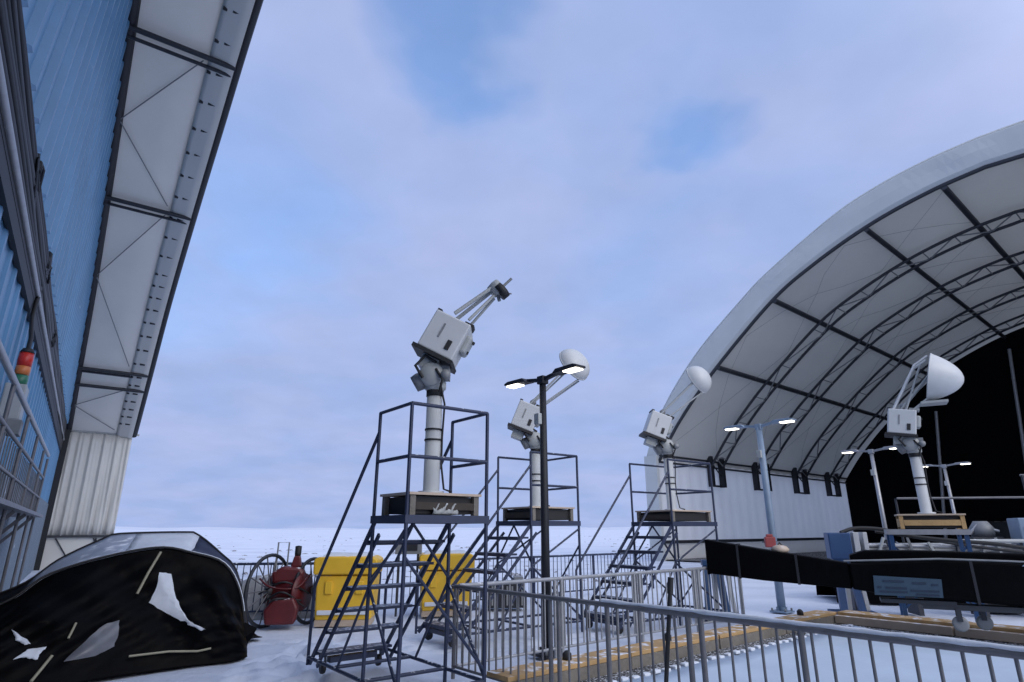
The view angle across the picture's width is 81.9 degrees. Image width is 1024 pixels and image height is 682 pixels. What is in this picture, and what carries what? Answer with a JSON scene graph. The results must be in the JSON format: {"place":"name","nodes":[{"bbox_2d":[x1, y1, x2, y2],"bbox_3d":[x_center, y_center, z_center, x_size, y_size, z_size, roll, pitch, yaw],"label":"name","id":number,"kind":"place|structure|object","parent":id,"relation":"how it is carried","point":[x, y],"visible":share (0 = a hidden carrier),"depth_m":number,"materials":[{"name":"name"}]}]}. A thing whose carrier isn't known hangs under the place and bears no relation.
{"place":"outdoors","nodes":[
{"label":"outdoors","id":0,"kind":"place"},
{"bbox_2d":[115,526,648,529],"bbox_3d":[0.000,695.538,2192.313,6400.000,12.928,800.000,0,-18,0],"label":"shore terrain","id":1,"kind":"structure","parent":0,"point":[419,528],"depth_m":1912.30,"materials":[{"name":"white snow"}]},
{"bbox_2d":[217,535,663,581],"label":"frozen grass","id":2,"kind":"structure","parent":0,"point":[514,574],"depth_m":31.38,"materials":[{"name":"plant"}]},
{"bbox_2d":[20,530,1023,681],"bbox_3d":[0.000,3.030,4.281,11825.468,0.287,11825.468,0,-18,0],"label":"snow ground","id":3,"kind":"structure","parent":0,"point":[276,653],"depth_m":12.33,"materials":[{"name":"white snow"}]},
{"bbox_2d":[0,531,260,681],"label":"black tent","id":4,"kind":"object","parent":3,"relation":"on","point":[113,605],"visible":1,"depth_m":7.03,"materials":[{"name":"fabric"}]},
{"bbox_2d":[64,620,118,661],"bbox_3d":[-4.608,3.303,6.516,0.147,0.338,0.527,-9,-20,26],"label":"vinyl window","id":5,"kind":"structure","parent":4,"relation":"in","point":[105,638],"depth_m":6.53,"materials":[{"name":"grey plastic"}]},
{"bbox_2d":[0,0,263,590],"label":"hangar","id":6,"kind":"structure","parent":3,"relation":"on","point":[114,114],"depth_m":15.72,"materials":[{"name":"metal"}]},
{"bbox_2d":[0,473,9,518],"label":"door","id":7,"kind":"structure","parent":6,"relation":"in","point":[2,473],"depth_m":9.70,"materials":[{"name":"metal"}]},
{"bbox_2d":[0,286,42,436],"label":"signal light","id":8,"kind":"object","parent":6,"relation":"attached to","point":[22,371],"visible":0.82,"depth_m":8.23,"materials":[{"name":"white paint"}]},
{"bbox_2d":[0,339,49,591],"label":"railing","id":9,"kind":"object","parent":6,"relation":"attached to","point":[9,509],"depth_m":8.09,"materials":[{"name":"metal"}]},
{"bbox_2d":[233,562,316,611],"bbox_3d":[-4.999,4.566,10.811,4.858,0.954,0.048,2,-18,-8],"label":"baluster fence","id":10,"kind":"object","parent":3,"relation":"on","point":[264,564],"visible":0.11,"depth_m":10.94,"materials":[{"name":"metal"}]},
{"bbox_2d":[241,573,315,619],"bbox_3d":[-4.519,4.854,11.326,1.700,0.760,1.000,3,-18,-10],"label":"snow heap","id":11,"kind":"object","parent":3,"relation":"on","point":[258,615],"visible":0.12,"depth_m":10.90,"materials":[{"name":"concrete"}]},
{"bbox_2d":[243,542,317,628],"bbox_3d":[-3.856,4.198,10.222,0.765,1.353,1.640,-2,-18,8],"label":"hose reel","id":12,"kind":"object","parent":3,"relation":"on","point":[287,591],"visible":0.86,"depth_m":9.95,"materials":[{"name":"metal"}]},
{"bbox_2d":[313,552,382,626],"bbox_3d":[-2.860,4.289,10.280,1.078,1.158,0.745,1,-18,-4],"label":"yellow tote","id":13,"kind":"object","parent":3,"relation":"on","point":[334,574],"visible":0.71,"depth_m":9.98,"materials":[{"name":"plastic"}]},
{"bbox_2d":[306,401,488,681],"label":"mobile stairs","id":14,"kind":"structure","parent":3,"relation":"on","point":[363,654],"depth_m":6.22,"materials":[{"name":"metal"}]},
{"bbox_2d":[380,491,481,515],"bbox_3d":[-0.845,1.700,6.117,0.840,0.213,0.641,13,-22,-36],"label":"wooden crate","id":15,"kind":"object","parent":14,"relation":"on","point":[427,503],"visible":0.98,"depth_m":5.93,"materials":[{"name":"black wood"}]},
{"bbox_2d":[410,278,511,492],"bbox_3d":[-0.558,0.430,6.523,1.125,2.452,0.440,0,-18,0],"label":"antenna mast","id":16,"kind":"object","parent":15,"relation":"on","point":[443,345],"visible":0.94,"depth_m":6.43,"materials":[{"name":"white metal"}]},
{"bbox_2d":[394,544,421,616],"bbox_3d":[-1.980,4.471,11.163,0.500,1.350,0.152,2,-18,-5],"label":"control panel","id":17,"kind":"object","parent":3,"relation":"on","point":[415,549],"visible":0.61,"depth_m":11.24,"materials":[{"name":"metal"}]},
{"bbox_2d":[419,550,474,616],"bbox_3d":[-1.300,4.654,11.423,1.057,1.158,0.745,4,-18,-11],"label":"yellow tote","id":18,"kind":"object","parent":3,"relation":"on","point":[435,587],"visible":0.56,"depth_m":11.13,"materials":[{"name":"plastic"}]},
{"bbox_2d":[415,451,582,646],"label":"mobile stairs","id":19,"kind":"structure","parent":3,"relation":"on","point":[437,627],"depth_m":9.29,"materials":[{"name":"metal"}]},
{"bbox_2d":[501,506,574,520],"bbox_3d":[0.435,2.915,9.934,0.900,0.218,0.860,12,-22,-34],"label":"wooden crate","id":20,"kind":"object","parent":19,"relation":"on","point":[555,513],"visible":0.71,"depth_m":9.72,"materials":[{"name":"brown wood"}]},
{"bbox_2d":[507,349,589,506],"bbox_3d":[0.668,1.471,10.378,1.496,2.802,0.570,0,-18,0],"label":"antenna mast","id":21,"kind":"object","parent":20,"relation":"on","point":[521,425],"visible":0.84,"depth_m":10.24,"materials":[{"name":"white metal"}]},
{"bbox_2d":[488,576,522,607],"bbox_3d":[-0.169,5.138,12.105,0.820,0.570,0.512,2,-18,-6],"label":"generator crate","id":22,"kind":"object","parent":3,"relation":"on","point":[513,587],"visible":0.28,"depth_m":11.85,"materials":[{"name":"grey metal"}]},
{"bbox_2d":[377,553,653,611],"bbox_3d":[0.669,5.497,13.729,8.404,0.954,0.053,14,-23,-38],"label":"baluster fence","id":23,"kind":"object","parent":3,"relation":"on","point":[534,557],"visible":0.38,"depth_m":14.18,"materials":[{"name":"grey metal"}]},
{"bbox_2d":[504,363,585,658],"bbox_3d":[0.450,2.262,8.148,0.340,3.725,1.560,14,-23,-38],"label":"lamp post","id":24,"kind":"object","parent":3,"relation":"on","point":[540,418],"visible":0.69,"depth_m":8.21,"materials":[{"name":"black metal"}]},
{"bbox_2d":[457,567,744,666],"bbox_3d":[1.700,3.801,8.412,6.004,0.954,0.052,14,-23,-38],"label":"baluster fence","id":25,"kind":"object","parent":3,"relation":"on","point":[696,591],"visible":0.62,"depth_m":8.12,"materials":[{"name":"grey metal"}]},
{"bbox_2d":[575,458,725,633],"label":"mobile stairs","id":26,"kind":"structure","parent":3,"relation":"on","point":[671,524],"depth_m":10.35,"materials":[{"name":"metal"}]},
{"bbox_2d":[635,510,711,521],"bbox_3d":[3.020,3.274,11.026,1.120,0.198,0.880,12,-22,-34],"label":"wooden crate","id":27,"kind":"object","parent":26,"relation":"on","point":[678,515],"visible":0.82,"depth_m":10.73,"materials":[{"name":"brown wood"}]},
{"bbox_2d":[639,366,711,509],"bbox_3d":[3.247,1.838,11.463,1.482,2.802,0.536,0,-18,0],"label":"antenna mast","id":28,"kind":"object","parent":27,"relation":"on","point":[658,427],"visible":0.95,"depth_m":11.35,"materials":[{"name":"white metal"}]},
{"bbox_2d":[664,577,673,681],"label":"marker rod","id":29,"kind":"object","parent":3,"relation":"on","point":[670,583],"visible":1,"depth_m":4.53,"materials":[{"name":"black metal"}]},
{"bbox_2d":[700,559,739,613],"bbox_3d":[3.769,4.558,10.872,0.750,0.994,0.550,-2,-18,8],"label":"blue trestle","id":30,"kind":"object","parent":3,"relation":"on","point":[703,562],"visible":0.34,"depth_m":10.85,"materials":[{"name":"paint"}]},
{"bbox_2d":[451,584,1023,681],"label":"baluster fence","id":31,"kind":"object","parent":3,"relation":"on","point":[987,649],"visible":0.94,"depth_m":4.34,"materials":[{"name":"grey metal"}]},
{"bbox_2d":[487,609,1023,681],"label":"timber curb","id":32,"kind":"structure","parent":3,"relation":"on","point":[1006,633],"depth_m":8.13,"materials":[{"name":"brown wood"}]},
{"bbox_2d":[723,418,795,613],"bbox_3d":[5.280,3.524,12.102,0.340,3.725,1.560,14,-23,-38],"label":"lamp post","id":33,"kind":"object","parent":3,"relation":"on","point":[781,607],"visible":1,"depth_m":12.17,"materials":[{"name":"grey metal"}]},
{"bbox_2d":[762,534,776,546],"bbox_3d":[5.163,4.001,11.831,0.270,0.250,0.155,-3,-18,10],"label":"red box","id":34,"kind":"object","parent":33,"relation":"attached to","point":[769,540],"visible":0.92,"depth_m":11.76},
{"bbox_2d":[577,623,1023,681],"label":"gravel strip","id":35,"kind":"object","parent":3,"relation":"on","point":[637,671],"visible":0.17,"depth_m":7.83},
{"bbox_2d":[606,624,1023,681],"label":"snowy sheet","id":36,"kind":"object","parent":3,"relation":"on","point":[1003,667],"visible":0.59,"depth_m":6.71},
{"bbox_2d":[644,120,1023,560],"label":"open hangar","id":37,"kind":"structure","parent":3,"relation":"on","point":[828,333],"depth_m":34.78,"materials":[{"name":"fabric"}]},
{"bbox_2d":[823,532,876,614],"bbox_3d":[6.426,4.428,11.271,0.805,1.483,0.550,-4,-18,11],"label":"blue trestle","id":38,"kind":"object","parent":3,"relation":"on","point":[840,546],"visible":0.5,"depth_m":11.28,"materials":[{"name":"paint"}]},
{"bbox_2d":[705,539,1023,631],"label":"equipment boom","id":39,"kind":"object","parent":38,"relation":"on","point":[943,580],"visible":1,"depth_m":8.45,"materials":[{"name":"black metal"}]},
{"bbox_2d":[771,542,789,551],"bbox_3d":[4.280,3.294,9.435,0.280,0.150,0.273,-9,-20,26],"label":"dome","id":40,"kind":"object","parent":39,"relation":"on","point":[780,548],"visible":0.86,"depth_m":9.34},
{"bbox_2d":[840,446,895,538],"bbox_3d":[10.120,4.801,16.103,0.340,3.725,1.560,14,-23,-38],"label":"lamp post","id":41,"kind":"object","parent":3,"relation":"on","point":[873,471],"visible":0.57,"depth_m":16.35,"materials":[{"name":"beige metal"}]},
{"bbox_2d":[884,529,986,621],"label":"work platform","id":42,"kind":"structure","parent":3,"relation":"on","point":[959,533],"depth_m":9.75,"materials":[{"name":"blue paint"}]},
{"bbox_2d":[894,513,966,528],"bbox_3d":[7.170,3.100,10.137,0.960,0.243,0.660,-9,-20,27],"label":"wooden crate","id":43,"kind":"object","parent":42,"relation":"on","point":[957,521],"visible":0.96,"depth_m":9.91,"materials":[{"name":"brown wood"}]},
{"bbox_2d":[884,353,963,513],"bbox_3d":[7.391,1.610,10.467,1.349,2.797,0.873,-10,-20,28],"label":"antenna mast","id":44,"kind":"object","parent":43,"relation":"on","point":[943,378],"visible":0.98,"depth_m":10.41,"materials":[{"name":"white metal"}]},
{"bbox_2d":[850,537,1023,617],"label":"pipe rack","id":45,"kind":"object","parent":3,"relation":"on","point":[916,609],"visible":0.27,"depth_m":11.30,"materials":[{"name":"metal"}]},
{"bbox_2d":[839,526,1023,552],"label":"black hose","id":46,"kind":"object","parent":45,"relation":"on","point":[879,530],"visible":0.84,"depth_m":10.95,"materials":[{"name":"rubber"}]},
{"bbox_2d":[923,462,970,528],"bbox_3d":[15.000,6.032,19.961,0.340,3.725,1.560,14,-23,-38],"label":"lamp post","id":47,"kind":"object","parent":3,"relation":"on","point":[946,481],"visible":0.51,"depth_m":20.24,"materials":[{"name":"beige metal"}]},
{"bbox_2d":[894,474,1023,541],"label":"pipe railing","id":48,"kind":"object","parent":3,"relation":"on","point":[989,497],"visible":0.73,"depth_m":14.90,"materials":[{"name":"metal"}]},
{"bbox_2d":[964,521,1017,613],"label":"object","id":49,"kind":"object","parent":3,"relation":"on","point":[983,530],"visible":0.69,"depth_m":11.84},
{"bbox_2d":[1006,518,1023,545],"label":"equipment cabinet","id":50,"kind":"object","parent":3,"relation":"on","point":[1016,527],"visible":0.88,"depth_m":11.38,"materials":[{"name":"blue metal"}]},
{"bbox_2d":[115,0,1023,528],"label":"sky","id":51,"kind":"structure","parent":0,"point":[633,169],"materials":[{"name":"blue"}]},
{"bbox_2d":[669,551,826,560],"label":"hangar floor","id":52,"kind":"structure","parent":0,"point":[819,554],"depth_m":35.65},
{"bbox_2d":[816,541,967,603],"bbox_3d":[8.998,5.296,13.626,3.400,1.275,1.678,-4,-18,11],"label":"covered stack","id":53,"kind":"object","parent":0,"point":[832,591],"visible":0.06,"depth_m":13.06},
{"bbox_2d":[988,521,1010,538],"bbox_3d":[12.599,4.997,13.511,3.200,1.774,1.878,-2,-18,5],"label":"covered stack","id":54,"kind":"object","parent":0,"point":[1003,528],"visible":0.14,"depth_m":13.77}
]}

